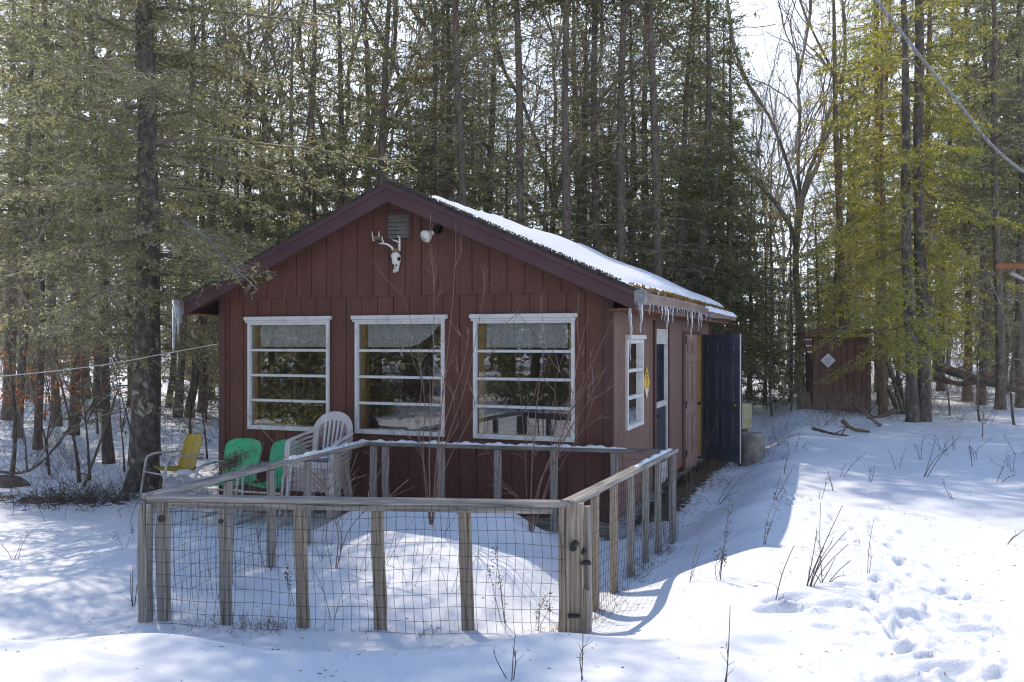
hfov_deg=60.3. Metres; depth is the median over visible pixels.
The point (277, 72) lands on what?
bare tree
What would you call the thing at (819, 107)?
bare tree
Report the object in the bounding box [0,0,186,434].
pine tree
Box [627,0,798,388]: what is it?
fir tree
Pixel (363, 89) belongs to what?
fir tree
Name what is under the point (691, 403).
brown door
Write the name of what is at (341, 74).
fir tree
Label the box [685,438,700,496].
dry weed
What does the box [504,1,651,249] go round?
fir tree
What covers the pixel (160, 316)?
fir tree
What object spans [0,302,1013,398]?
undergrowth
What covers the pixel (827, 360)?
diamond sign
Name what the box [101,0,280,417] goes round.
pine tree
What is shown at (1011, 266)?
arm post
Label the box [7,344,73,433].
oak sapling
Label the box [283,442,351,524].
plastic chair
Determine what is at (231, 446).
lawn chair
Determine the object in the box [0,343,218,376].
clothes line
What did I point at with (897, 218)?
fir tree
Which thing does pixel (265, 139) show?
pine tree
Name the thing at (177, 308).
icicle
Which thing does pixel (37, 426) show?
pine tree
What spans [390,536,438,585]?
dry weed
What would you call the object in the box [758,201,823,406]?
young fir
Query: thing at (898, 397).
leaning stem
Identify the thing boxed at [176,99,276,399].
fir tree
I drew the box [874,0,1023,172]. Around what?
utility cable
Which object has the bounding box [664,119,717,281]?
fir tree
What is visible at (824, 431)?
fallen branch
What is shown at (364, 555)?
dry weed
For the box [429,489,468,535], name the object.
dry weed
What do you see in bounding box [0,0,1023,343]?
sky
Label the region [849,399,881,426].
fallen branch
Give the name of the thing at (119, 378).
young fir
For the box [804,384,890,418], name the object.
dry grass
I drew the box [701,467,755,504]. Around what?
dry weed
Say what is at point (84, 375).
fir tree
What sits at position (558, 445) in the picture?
bare bush
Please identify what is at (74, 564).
ground
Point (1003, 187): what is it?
pine tree
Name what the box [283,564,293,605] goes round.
dry weed
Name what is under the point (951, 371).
log
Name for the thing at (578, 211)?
fir tree
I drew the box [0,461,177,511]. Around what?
dry brush
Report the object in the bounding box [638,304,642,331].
icicle
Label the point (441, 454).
bare bush
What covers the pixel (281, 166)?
bare tree
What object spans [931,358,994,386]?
log
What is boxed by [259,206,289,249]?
young fir
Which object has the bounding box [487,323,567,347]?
curtain
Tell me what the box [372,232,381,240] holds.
spike antlers
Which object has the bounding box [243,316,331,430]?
window
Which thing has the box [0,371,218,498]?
undergrowth
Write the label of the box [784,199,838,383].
fir tree
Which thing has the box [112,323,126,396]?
bare sapling
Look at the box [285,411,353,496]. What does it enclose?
plastic chair
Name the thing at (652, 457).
rail snow
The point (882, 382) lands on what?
hemlock tree
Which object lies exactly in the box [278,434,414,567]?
bare bush
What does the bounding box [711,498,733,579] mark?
dry weed
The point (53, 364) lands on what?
bare sapling
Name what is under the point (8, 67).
bare tree
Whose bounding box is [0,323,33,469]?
oak sapling
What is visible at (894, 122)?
bare tree
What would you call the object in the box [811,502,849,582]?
dry weed
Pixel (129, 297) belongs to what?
pine tree
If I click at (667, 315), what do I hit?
icicle
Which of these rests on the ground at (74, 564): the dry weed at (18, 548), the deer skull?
the dry weed at (18, 548)
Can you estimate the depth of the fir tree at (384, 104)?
21.69 m
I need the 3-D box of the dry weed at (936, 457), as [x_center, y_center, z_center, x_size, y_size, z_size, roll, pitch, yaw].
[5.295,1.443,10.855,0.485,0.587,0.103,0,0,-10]
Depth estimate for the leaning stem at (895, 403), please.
19.52 m
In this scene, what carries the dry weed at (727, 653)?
on the ground at (74, 564)
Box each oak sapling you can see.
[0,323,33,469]
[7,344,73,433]
[38,329,132,464]
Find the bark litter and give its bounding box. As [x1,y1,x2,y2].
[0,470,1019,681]
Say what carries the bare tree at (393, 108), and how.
on the ground at (74, 564)
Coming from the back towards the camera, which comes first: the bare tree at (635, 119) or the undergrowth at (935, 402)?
the bare tree at (635, 119)
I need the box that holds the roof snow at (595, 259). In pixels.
[429,196,722,306]
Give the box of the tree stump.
[796,392,812,409]
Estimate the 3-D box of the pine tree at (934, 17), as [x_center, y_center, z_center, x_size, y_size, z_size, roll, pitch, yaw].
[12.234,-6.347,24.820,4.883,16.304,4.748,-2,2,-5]
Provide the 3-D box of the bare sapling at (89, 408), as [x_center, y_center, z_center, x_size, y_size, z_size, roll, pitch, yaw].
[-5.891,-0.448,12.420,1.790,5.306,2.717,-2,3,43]
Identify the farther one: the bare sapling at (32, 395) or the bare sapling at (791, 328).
the bare sapling at (791, 328)
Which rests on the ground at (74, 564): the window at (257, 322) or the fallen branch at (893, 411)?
the fallen branch at (893, 411)
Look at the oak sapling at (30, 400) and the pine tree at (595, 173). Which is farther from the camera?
the pine tree at (595, 173)
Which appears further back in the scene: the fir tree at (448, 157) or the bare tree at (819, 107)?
the bare tree at (819, 107)
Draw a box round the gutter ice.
[634,290,648,304]
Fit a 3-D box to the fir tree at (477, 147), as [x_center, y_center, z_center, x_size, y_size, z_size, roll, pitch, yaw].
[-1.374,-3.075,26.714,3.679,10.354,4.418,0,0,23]
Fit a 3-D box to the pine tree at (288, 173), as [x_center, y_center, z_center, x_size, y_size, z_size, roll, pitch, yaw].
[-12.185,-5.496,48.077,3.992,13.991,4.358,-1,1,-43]
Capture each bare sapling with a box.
[0,101,161,480]
[0,142,103,474]
[0,202,80,482]
[0,231,83,449]
[0,265,50,474]
[4,260,82,420]
[35,269,98,433]
[90,305,129,430]
[93,242,188,471]
[108,222,195,467]
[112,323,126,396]
[174,215,218,421]
[185,223,263,458]
[693,193,761,330]
[748,290,785,402]
[749,246,791,415]
[763,246,851,391]
[776,254,833,411]
[845,265,898,374]
[928,275,967,414]
[940,267,998,421]
[947,236,1015,424]
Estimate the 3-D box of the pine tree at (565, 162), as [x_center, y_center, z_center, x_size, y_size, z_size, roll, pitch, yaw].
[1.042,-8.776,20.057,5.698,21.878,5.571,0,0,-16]
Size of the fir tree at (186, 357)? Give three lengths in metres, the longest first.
12.425 x 5.302 x 4.415 m
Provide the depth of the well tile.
14.11 m
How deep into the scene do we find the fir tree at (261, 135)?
24.83 m
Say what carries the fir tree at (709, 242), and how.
on the ground at (74, 564)
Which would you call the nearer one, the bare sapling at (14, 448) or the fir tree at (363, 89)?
the bare sapling at (14, 448)
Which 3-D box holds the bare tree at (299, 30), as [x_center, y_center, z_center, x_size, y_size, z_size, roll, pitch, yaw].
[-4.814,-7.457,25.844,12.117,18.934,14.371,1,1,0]
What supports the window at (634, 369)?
in the cabin
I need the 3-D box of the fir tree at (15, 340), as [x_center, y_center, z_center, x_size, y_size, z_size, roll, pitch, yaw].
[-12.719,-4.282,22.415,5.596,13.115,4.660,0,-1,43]
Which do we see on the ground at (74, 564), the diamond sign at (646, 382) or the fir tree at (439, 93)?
the fir tree at (439, 93)
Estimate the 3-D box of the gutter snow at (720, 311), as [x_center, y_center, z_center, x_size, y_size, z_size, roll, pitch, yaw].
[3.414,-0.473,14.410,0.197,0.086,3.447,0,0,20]
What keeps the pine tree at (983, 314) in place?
on the ground at (74, 564)
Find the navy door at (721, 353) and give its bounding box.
[702,334,742,463]
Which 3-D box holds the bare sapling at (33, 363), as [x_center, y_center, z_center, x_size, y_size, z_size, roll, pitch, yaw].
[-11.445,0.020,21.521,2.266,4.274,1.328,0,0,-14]
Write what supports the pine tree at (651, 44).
on the ground at (74, 564)
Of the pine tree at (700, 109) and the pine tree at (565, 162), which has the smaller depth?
the pine tree at (565, 162)
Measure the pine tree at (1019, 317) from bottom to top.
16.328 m
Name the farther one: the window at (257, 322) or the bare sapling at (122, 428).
the bare sapling at (122, 428)
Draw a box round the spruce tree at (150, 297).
[0,0,417,492]
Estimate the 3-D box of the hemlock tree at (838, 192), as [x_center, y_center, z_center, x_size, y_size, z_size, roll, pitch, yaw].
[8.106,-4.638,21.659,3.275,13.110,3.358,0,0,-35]
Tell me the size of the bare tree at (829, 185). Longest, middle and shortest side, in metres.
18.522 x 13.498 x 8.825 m
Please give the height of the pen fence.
1.072 m
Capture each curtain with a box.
[261,325,325,346]
[368,324,438,346]
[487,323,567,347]
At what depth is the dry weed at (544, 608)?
6.07 m
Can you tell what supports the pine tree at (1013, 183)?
on the ground at (74, 564)
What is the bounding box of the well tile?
[738,432,764,465]
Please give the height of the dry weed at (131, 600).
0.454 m
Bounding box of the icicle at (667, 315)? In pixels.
[665,306,668,341]
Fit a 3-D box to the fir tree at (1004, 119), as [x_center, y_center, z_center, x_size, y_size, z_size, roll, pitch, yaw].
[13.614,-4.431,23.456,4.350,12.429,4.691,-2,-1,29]
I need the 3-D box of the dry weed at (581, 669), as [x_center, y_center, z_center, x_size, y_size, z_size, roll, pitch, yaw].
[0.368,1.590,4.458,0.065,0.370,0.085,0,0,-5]
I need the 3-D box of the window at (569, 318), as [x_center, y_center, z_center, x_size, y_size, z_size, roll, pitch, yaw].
[0.132,0.383,9.414,1.212,1.345,0.180,0,0,20]
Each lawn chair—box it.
[140,433,209,496]
[191,438,265,520]
[233,440,312,527]
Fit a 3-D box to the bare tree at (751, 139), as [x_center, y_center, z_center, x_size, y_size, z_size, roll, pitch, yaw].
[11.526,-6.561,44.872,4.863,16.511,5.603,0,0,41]
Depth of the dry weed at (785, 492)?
7.30 m
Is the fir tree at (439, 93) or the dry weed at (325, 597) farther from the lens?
the fir tree at (439, 93)
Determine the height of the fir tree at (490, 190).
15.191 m
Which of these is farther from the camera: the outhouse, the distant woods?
the distant woods
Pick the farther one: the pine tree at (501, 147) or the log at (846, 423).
the pine tree at (501, 147)
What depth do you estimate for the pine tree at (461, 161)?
20.98 m
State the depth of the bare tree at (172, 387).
24.09 m
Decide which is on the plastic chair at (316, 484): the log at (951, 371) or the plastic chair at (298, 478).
the plastic chair at (298, 478)
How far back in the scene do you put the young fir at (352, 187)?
22.46 m
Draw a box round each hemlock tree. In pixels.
[770,0,932,364]
[778,0,1023,422]
[784,8,889,363]
[799,0,958,404]
[806,0,955,392]
[810,0,1023,421]
[824,0,948,414]
[848,0,1022,375]
[887,73,963,375]
[912,1,1014,401]
[946,55,1018,369]
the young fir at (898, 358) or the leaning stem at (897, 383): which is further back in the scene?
the young fir at (898, 358)
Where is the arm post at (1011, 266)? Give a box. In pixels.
[996,264,1023,280]
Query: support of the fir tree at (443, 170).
on the ground at (74, 564)
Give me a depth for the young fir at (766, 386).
24.45 m
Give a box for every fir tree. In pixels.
[0,0,134,399]
[0,1,131,420]
[0,12,111,399]
[114,203,177,355]
[160,15,272,399]
[162,1,324,405]
[175,143,234,337]
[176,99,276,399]
[186,34,297,368]
[187,111,286,369]
[210,0,389,274]
[240,0,337,235]
[264,0,415,246]
[278,44,343,235]
[290,0,474,213]
[310,87,346,214]
[317,0,438,217]
[359,0,531,214]
[360,0,507,200]
[371,0,516,222]
[425,123,474,201]
[427,0,561,226]
[444,73,499,210]
[482,101,535,221]
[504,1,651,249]
[509,123,557,229]
[513,97,586,236]
[514,5,645,253]
[549,91,625,257]
[570,0,723,306]
[573,81,648,267]
[576,2,745,351]
[591,100,670,272]
[611,0,776,341]
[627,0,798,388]
[629,1,787,368]
[643,139,711,298]
[660,54,784,387]
[663,151,749,356]
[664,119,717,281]
[669,4,803,361]
[675,14,810,394]
[722,153,799,399]
[742,153,809,388]
[782,33,915,351]
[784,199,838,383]
[824,122,897,336]
[865,149,954,363]
[874,148,915,305]
[942,0,1023,378]
[943,6,1023,372]
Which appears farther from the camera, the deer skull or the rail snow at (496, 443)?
the deer skull
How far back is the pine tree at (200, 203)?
22.38 m
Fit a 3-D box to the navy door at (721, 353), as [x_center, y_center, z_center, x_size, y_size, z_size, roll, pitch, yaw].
[3.425,0.920,14.408,0.180,2.060,0.868,0,0,-31]
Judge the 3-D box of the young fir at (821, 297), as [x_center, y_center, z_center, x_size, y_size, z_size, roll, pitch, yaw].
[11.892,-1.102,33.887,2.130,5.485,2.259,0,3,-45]
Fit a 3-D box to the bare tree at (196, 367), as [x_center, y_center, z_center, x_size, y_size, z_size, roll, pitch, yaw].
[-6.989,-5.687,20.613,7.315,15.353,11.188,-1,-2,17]
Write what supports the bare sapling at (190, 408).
on the ground at (74, 564)
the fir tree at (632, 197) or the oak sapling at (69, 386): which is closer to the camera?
the oak sapling at (69, 386)
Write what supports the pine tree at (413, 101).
on the ground at (74, 564)
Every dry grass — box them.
[164,537,685,639]
[625,451,743,540]
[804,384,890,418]
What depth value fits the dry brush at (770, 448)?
14.19 m
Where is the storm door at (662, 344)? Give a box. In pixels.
[657,328,667,482]
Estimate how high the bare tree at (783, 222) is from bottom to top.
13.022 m
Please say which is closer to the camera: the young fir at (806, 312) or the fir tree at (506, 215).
the fir tree at (506, 215)
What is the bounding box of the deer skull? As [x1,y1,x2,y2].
[379,235,400,272]
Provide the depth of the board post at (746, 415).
17.45 m
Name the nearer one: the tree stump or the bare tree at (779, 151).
the tree stump
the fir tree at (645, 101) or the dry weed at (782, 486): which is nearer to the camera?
the dry weed at (782, 486)
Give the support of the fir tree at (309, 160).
on the ground at (74, 564)
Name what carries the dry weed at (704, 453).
on the ground at (74, 564)
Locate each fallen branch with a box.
[0,368,90,474]
[61,391,130,486]
[811,419,858,435]
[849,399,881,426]
[860,407,896,418]
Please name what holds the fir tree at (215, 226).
on the ground at (74, 564)
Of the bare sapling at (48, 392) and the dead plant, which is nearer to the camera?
the dead plant
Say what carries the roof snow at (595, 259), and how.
on the cabin
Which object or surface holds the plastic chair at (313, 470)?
on the plastic chair at (297, 474)
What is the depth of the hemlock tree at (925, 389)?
17.83 m
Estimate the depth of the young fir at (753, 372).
22.36 m
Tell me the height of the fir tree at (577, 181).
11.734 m
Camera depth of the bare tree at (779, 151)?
40.84 m
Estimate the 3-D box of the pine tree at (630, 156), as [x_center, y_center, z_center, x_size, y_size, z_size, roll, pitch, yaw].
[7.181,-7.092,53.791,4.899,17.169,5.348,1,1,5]
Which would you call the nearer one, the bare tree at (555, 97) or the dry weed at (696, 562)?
the dry weed at (696, 562)
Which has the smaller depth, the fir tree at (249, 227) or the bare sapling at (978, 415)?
the bare sapling at (978, 415)
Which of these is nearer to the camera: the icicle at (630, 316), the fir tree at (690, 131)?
the icicle at (630, 316)
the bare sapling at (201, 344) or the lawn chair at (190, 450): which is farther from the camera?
the bare sapling at (201, 344)
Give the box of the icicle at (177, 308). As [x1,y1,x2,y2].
[171,300,182,353]
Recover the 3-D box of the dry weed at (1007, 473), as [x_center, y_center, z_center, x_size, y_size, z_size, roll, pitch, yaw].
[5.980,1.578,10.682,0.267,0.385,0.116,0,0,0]
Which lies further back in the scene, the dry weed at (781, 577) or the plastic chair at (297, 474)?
the plastic chair at (297, 474)
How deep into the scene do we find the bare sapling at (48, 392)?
16.05 m
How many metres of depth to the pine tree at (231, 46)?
15.61 m
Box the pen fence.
[137,440,678,633]
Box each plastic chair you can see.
[283,437,350,521]
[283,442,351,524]
[284,420,352,496]
[284,425,352,513]
[284,433,348,517]
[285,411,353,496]
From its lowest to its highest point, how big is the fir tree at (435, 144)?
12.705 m
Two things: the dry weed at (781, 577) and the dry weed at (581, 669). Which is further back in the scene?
the dry weed at (781, 577)
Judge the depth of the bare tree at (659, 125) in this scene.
33.95 m
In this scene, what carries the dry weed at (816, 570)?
on the ground at (74, 564)
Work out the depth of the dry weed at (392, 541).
7.14 m
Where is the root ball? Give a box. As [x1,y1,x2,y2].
[0,475,30,487]
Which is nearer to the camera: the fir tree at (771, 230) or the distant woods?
the fir tree at (771, 230)
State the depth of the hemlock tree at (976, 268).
32.30 m
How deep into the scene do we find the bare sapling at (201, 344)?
20.81 m
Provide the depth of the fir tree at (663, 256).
22.83 m
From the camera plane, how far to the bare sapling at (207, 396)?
15.05 m
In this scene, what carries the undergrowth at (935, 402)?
on the ground at (74, 564)
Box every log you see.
[840,419,869,432]
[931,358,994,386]
[935,362,1023,393]
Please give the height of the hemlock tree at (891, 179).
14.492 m
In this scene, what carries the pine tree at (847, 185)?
on the ground at (74, 564)
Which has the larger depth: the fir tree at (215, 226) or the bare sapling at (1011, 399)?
the fir tree at (215, 226)
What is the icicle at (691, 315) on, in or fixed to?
hanging from the cabin
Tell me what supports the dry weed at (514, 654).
on the ground at (74, 564)
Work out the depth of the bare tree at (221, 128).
36.51 m
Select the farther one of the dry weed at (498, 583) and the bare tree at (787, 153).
the bare tree at (787, 153)
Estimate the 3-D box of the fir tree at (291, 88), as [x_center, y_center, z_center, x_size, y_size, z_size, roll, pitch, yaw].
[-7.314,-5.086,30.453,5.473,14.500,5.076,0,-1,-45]
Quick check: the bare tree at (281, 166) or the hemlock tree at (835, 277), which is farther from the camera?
the bare tree at (281, 166)
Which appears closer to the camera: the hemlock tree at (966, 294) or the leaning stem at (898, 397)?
the leaning stem at (898, 397)
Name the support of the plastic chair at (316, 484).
on the plastic chair at (348, 458)
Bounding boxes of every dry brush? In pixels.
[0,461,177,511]
[720,426,810,470]
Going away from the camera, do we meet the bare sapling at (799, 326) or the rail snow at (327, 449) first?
the rail snow at (327, 449)
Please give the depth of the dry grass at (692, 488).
11.68 m
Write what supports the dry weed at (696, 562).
on the ground at (74, 564)
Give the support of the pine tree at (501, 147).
on the ground at (74, 564)
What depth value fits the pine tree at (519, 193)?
21.01 m
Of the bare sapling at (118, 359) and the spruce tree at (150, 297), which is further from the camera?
the bare sapling at (118, 359)
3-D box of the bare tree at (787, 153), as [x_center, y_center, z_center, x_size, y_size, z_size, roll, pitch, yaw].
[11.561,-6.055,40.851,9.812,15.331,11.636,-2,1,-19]
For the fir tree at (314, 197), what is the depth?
23.52 m
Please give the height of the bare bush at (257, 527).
1.568 m
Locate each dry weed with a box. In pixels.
[2,534,29,558]
[112,520,134,549]
[123,566,136,606]
[201,530,242,598]
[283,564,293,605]
[309,514,349,558]
[313,569,346,617]
[346,531,387,572]
[370,512,411,564]
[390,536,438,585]
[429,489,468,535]
[486,542,506,623]
[493,635,523,680]
[534,592,553,630]
[578,624,592,680]
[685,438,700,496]
[690,534,705,580]
[693,422,717,484]
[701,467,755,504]
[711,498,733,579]
[720,615,733,681]
[763,486,787,543]
[774,465,794,499]
[775,546,793,600]
[806,505,847,586]
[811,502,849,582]
[867,520,873,573]
[924,437,958,476]
[997,456,1015,481]
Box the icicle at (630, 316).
[628,308,631,360]
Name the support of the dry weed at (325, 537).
on the ground at (74, 564)
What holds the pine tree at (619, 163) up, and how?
on the ground at (74, 564)
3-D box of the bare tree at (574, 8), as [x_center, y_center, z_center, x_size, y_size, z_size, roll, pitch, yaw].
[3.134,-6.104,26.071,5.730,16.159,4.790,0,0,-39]
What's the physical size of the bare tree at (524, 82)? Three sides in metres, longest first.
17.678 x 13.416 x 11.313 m
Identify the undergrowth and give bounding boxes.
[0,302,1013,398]
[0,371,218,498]
[742,346,1023,438]
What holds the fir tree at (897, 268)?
on the ground at (74, 564)
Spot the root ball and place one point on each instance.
(3, 482)
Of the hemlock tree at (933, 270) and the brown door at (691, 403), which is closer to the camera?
the brown door at (691, 403)
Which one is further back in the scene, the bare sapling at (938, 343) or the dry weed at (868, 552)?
the bare sapling at (938, 343)
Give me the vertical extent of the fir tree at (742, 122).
13.528 m
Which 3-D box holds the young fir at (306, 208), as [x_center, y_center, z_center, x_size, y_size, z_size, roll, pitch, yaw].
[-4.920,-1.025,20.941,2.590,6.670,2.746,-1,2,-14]
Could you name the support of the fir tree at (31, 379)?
on the ground at (74, 564)
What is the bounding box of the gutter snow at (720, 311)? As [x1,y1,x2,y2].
[705,306,735,316]
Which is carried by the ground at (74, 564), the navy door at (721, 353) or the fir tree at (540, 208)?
the fir tree at (540, 208)
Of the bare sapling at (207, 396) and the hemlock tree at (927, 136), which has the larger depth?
the hemlock tree at (927, 136)
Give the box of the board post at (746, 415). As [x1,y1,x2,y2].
[742,403,751,431]
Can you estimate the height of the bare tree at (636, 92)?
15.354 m
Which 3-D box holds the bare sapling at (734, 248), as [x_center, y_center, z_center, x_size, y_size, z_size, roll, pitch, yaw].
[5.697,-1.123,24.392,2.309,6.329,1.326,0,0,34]
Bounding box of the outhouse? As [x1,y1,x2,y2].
[793,328,885,412]
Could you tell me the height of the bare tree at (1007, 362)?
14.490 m
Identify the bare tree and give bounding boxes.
[0,0,361,412]
[0,1,59,107]
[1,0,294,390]
[1,93,182,375]
[72,0,405,379]
[129,0,383,416]
[164,0,307,407]
[173,0,356,240]
[176,0,522,212]
[239,113,358,228]
[291,0,614,192]
[317,0,784,233]
[353,0,490,191]
[388,19,602,209]
[404,0,688,218]
[472,13,550,168]
[530,26,790,240]
[557,2,677,246]
[569,0,703,257]
[573,0,1015,393]
[578,60,650,222]
[641,49,748,179]
[662,2,890,338]
[681,50,911,323]
[715,68,779,338]
[716,65,866,369]
[747,68,963,222]
[759,0,1017,381]
[766,0,873,380]
[768,158,827,358]
[773,150,846,328]
[775,0,963,317]
[782,110,937,328]
[978,4,1023,393]
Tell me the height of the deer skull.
0.417 m
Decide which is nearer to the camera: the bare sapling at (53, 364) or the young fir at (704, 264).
the bare sapling at (53, 364)
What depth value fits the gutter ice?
8.60 m
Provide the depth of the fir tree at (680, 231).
21.94 m
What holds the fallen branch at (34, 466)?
on the ground at (74, 564)
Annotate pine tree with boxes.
[0,0,106,437]
[0,0,127,449]
[0,0,135,425]
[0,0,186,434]
[0,0,209,463]
[34,0,262,454]
[35,0,195,400]
[92,0,298,412]
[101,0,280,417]
[239,51,294,239]
[278,115,310,235]
[356,0,550,215]
[389,33,430,190]
[424,0,610,228]
[437,0,536,220]
[453,0,660,268]
[468,0,686,273]
[491,0,718,274]
[544,0,757,399]
[604,85,648,258]
[616,0,762,292]
[808,26,897,326]
[824,8,939,377]
[858,0,1018,390]
[858,0,1023,409]
[885,0,1018,386]
[894,0,1023,404]
[911,0,1016,375]
[912,35,978,365]
[924,0,1023,407]
[932,0,1023,374]
[945,0,1023,382]
[947,28,1016,356]
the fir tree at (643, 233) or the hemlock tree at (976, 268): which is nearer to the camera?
the fir tree at (643, 233)
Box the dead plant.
[209,447,254,475]
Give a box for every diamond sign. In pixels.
[644,366,649,398]
[821,354,835,366]
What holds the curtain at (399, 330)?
hanging from the cabin
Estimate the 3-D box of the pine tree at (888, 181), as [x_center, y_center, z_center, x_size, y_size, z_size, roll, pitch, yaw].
[14.277,-5.479,32.974,4.146,14.234,4.263,1,2,40]
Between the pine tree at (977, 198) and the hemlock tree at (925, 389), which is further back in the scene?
the pine tree at (977, 198)
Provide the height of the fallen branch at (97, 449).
1.300 m
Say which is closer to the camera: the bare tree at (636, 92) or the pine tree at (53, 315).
the pine tree at (53, 315)
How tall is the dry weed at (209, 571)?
0.598 m
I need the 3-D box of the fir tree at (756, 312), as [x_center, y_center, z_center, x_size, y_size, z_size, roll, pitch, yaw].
[5.393,-3.129,22.076,3.819,10.217,3.898,0,0,28]
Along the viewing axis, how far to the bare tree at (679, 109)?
43.86 m
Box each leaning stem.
[866,357,903,413]
[877,340,905,399]
[886,342,905,409]
[886,357,904,413]
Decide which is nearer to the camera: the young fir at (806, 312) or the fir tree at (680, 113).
the fir tree at (680, 113)
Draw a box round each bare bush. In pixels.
[232,401,305,570]
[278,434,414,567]
[370,214,524,524]
[476,290,624,532]
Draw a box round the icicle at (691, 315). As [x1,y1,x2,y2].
[689,310,692,339]
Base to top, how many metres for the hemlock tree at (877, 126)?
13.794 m
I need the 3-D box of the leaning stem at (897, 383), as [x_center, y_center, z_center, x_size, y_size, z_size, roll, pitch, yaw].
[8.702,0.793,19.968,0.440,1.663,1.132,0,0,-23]
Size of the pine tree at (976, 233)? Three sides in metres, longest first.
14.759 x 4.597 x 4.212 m
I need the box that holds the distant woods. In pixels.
[0,190,1014,356]
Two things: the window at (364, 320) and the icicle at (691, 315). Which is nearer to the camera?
the window at (364, 320)
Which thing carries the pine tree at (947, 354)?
on the ground at (74, 564)
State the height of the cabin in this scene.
3.859 m
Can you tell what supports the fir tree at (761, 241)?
on the ground at (74, 564)
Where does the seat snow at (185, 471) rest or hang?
on the lawn chair at (190, 450)
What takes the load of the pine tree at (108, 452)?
on the ground at (74, 564)
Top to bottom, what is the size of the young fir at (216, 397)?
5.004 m
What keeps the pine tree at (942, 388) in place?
on the ground at (74, 564)
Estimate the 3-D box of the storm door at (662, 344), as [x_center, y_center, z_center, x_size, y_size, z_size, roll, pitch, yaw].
[1.968,0.850,11.527,0.099,2.020,0.852,0,0,20]
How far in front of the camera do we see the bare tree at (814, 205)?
45.25 m
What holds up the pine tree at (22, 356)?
on the ground at (74, 564)
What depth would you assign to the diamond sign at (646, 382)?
10.58 m
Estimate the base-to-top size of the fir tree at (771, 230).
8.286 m
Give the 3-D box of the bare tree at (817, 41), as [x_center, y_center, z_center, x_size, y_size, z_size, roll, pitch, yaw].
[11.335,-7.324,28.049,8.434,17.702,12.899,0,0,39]
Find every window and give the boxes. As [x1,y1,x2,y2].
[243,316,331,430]
[351,314,447,436]
[469,313,577,442]
[625,335,646,430]
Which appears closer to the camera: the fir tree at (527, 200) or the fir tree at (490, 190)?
the fir tree at (490, 190)
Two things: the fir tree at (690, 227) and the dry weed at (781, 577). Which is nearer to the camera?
the dry weed at (781, 577)
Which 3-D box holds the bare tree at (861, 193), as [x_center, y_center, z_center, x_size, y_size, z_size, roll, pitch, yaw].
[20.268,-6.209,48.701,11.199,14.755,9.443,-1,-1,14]
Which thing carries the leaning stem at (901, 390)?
on the ground at (74, 564)
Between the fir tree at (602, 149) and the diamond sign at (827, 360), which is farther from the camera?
the fir tree at (602, 149)
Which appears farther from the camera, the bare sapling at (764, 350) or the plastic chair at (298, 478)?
the bare sapling at (764, 350)
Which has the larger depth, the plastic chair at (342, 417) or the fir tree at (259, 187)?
the fir tree at (259, 187)
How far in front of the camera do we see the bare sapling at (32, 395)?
12.87 m
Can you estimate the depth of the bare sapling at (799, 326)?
21.39 m
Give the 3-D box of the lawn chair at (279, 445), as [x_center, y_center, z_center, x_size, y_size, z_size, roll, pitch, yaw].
[-2.620,1.559,9.739,0.596,0.863,0.732,0,0,18]
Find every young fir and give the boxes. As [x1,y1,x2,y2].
[91,270,134,410]
[192,227,235,424]
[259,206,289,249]
[277,158,316,234]
[345,179,359,200]
[647,256,652,273]
[678,225,747,385]
[717,206,776,410]
[742,219,799,405]
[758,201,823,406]
[793,286,814,370]
[804,255,831,366]
[871,257,917,391]
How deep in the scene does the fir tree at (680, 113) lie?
27.96 m
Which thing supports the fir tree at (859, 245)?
on the ground at (74, 564)
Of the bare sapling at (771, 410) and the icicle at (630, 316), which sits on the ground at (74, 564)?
the bare sapling at (771, 410)
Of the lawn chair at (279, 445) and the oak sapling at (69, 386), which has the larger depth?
the oak sapling at (69, 386)
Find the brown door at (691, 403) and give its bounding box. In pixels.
[684,334,700,469]
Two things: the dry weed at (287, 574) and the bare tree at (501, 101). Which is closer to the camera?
the dry weed at (287, 574)
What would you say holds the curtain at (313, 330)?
hanging from the cabin
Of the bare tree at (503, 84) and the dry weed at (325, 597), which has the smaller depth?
the dry weed at (325, 597)
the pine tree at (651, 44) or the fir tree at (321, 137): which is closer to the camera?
the pine tree at (651, 44)
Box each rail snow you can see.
[284,439,369,459]
[371,439,626,448]
[634,448,672,466]
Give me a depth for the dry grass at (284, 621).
6.24 m
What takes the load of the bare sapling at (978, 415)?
on the ground at (74, 564)
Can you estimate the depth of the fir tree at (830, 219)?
28.79 m
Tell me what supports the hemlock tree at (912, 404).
on the ground at (74, 564)
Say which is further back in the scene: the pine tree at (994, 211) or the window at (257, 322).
the pine tree at (994, 211)
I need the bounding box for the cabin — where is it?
[181,178,742,538]
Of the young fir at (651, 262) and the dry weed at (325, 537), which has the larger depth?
the young fir at (651, 262)
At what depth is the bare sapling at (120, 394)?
15.59 m
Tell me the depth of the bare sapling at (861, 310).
20.75 m
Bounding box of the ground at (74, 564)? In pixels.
[0,344,1023,681]
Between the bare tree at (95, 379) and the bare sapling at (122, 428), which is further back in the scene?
the bare tree at (95, 379)
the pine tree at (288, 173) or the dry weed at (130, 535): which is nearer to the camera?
the dry weed at (130, 535)
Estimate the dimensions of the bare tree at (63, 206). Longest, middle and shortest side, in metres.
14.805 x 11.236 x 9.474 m
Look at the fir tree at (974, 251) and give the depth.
32.52 m
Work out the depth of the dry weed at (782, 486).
9.29 m
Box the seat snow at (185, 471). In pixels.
[173,469,194,473]
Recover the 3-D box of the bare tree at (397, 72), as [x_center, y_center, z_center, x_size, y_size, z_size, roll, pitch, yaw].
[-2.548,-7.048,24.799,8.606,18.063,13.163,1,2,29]
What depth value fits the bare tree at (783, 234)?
44.27 m
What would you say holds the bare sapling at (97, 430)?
on the ground at (74, 564)

